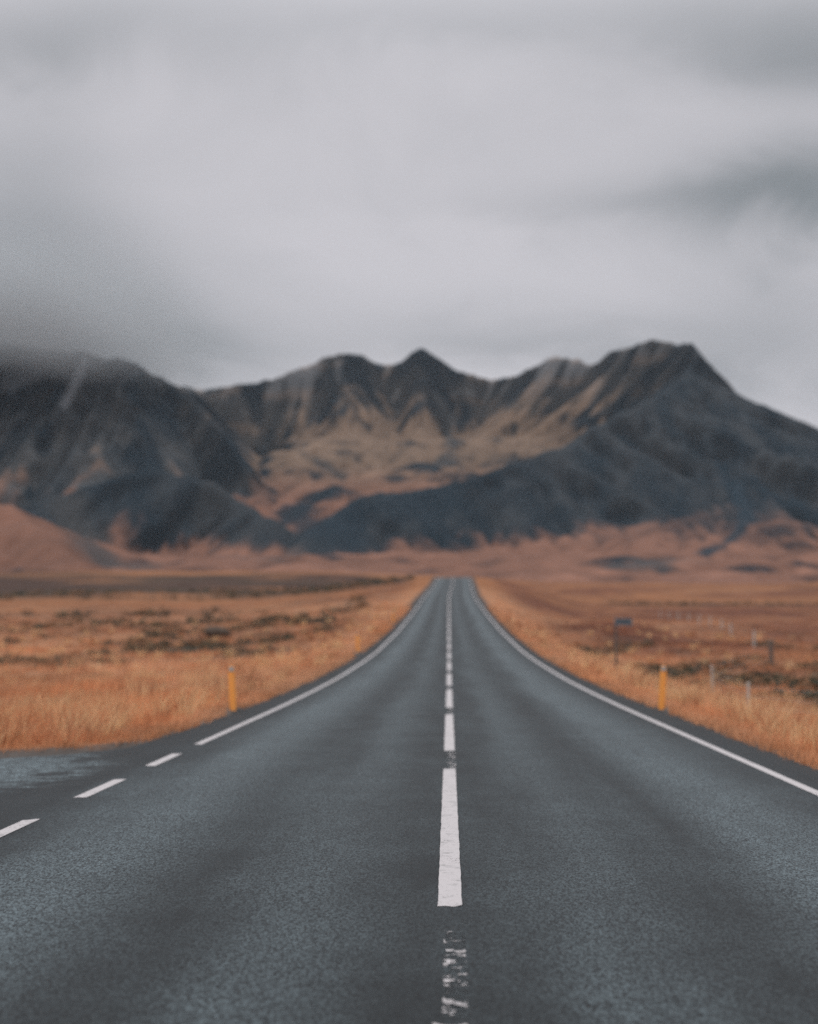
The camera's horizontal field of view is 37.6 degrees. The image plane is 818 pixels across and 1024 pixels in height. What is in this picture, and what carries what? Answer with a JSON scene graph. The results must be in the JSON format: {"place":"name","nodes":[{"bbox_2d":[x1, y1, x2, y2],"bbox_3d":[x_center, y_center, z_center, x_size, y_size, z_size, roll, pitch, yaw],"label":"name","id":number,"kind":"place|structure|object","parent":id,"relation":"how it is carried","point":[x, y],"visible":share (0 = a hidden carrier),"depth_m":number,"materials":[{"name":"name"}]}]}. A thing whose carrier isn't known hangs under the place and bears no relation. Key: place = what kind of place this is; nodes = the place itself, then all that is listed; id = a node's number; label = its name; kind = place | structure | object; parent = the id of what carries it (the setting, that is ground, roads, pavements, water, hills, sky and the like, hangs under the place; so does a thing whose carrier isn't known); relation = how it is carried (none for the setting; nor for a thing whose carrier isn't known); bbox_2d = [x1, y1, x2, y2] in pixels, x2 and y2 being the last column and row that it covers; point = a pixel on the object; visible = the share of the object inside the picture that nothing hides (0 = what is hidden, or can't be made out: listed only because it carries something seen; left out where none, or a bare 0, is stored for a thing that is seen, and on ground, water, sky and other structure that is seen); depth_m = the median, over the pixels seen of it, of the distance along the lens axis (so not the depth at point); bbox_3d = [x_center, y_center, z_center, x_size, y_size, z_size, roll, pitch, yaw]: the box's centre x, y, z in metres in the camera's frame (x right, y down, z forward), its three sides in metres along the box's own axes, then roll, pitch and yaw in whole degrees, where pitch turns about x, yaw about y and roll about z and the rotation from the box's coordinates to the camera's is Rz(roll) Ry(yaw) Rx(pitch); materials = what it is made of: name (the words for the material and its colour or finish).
{"place":"outdoors","nodes":[
{"label":"outdoors","id":0,"kind":"place"},
{"bbox_2d":[0,730,187,801],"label":"side road","id":1,"kind":"structure","parent":0,"point":[18,775],"depth_m":13.85,"materials":[{"name":"grey asphalt"}]},
{"bbox_2d":[0,577,817,1023],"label":"road","id":2,"kind":"structure","parent":0,"point":[448,801],"depth_m":7.92,"materials":[{"name":"grey asphalt"}]},
{"bbox_2d":[0,339,817,583],"bbox_3d":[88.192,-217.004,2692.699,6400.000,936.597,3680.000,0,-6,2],"label":"mountains","id":3,"kind":"structure","parent":0,"point":[653,461],"depth_m":2573.89,"materials":[{"name":"grey stone"}]},
{"bbox_2d":[0,571,817,769],"bbox_3d":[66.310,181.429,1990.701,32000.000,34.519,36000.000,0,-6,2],"label":"ground","id":4,"kind":"structure","parent":0,"point":[182,582],"depth_m":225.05,"materials":[{"name":"orange plant"}]},
{"bbox_2d":[228,665,235,710],"bbox_3d":[-3.471,3.584,23.593,0.128,1.122,0.054,-3,-6,-7],"label":"marker post","id":5,"kind":"object","parent":4,"relation":"on","point":[232,688],"visible":0.92,"depth_m":23.60,"materials":[{"name":"orange plastic"}]},
{"bbox_2d":[356,632,358,651],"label":"marker post","id":6,"kind":"object","parent":4,"relation":"on","point":[357,639],"visible":0.94,"depth_m":56.77,"materials":[{"name":"orange plastic"}]},
{"bbox_2d":[0,574,817,707],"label":"heather","id":7,"kind":"object","parent":4,"relation":"on","point":[763,678],"visible":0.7,"depth_m":87.03,"materials":[{"name":"brown plant"}]},
{"bbox_2d":[614,618,631,669],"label":"road sign","id":8,"kind":"object","parent":4,"relation":"on","point":[621,621],"visible":0.94,"depth_m":50.25,"materials":[{"name":"metal"}]},
{"bbox_2d":[658,665,666,709],"bbox_3d":[5.040,3.615,23.904,0.196,1.125,0.079,-3,-6,29],"label":"marker post","id":9,"kind":"object","parent":4,"relation":"on","point":[662,686],"visible":0.93,"depth_m":23.89,"materials":[{"name":"orange plastic"}]},
{"bbox_2d":[660,611,817,712],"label":"wire fence","id":10,"kind":"object","parent":4,"relation":"on","point":[771,656],"visible":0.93,"depth_m":58.43,"materials":[{"name":"grey wood"}]},
{"bbox_2d":[0,0,817,427],"label":"sky","id":11,"kind":"structure","parent":0,"point":[196,194],"materials":[{"name":"grey"}]}
]}

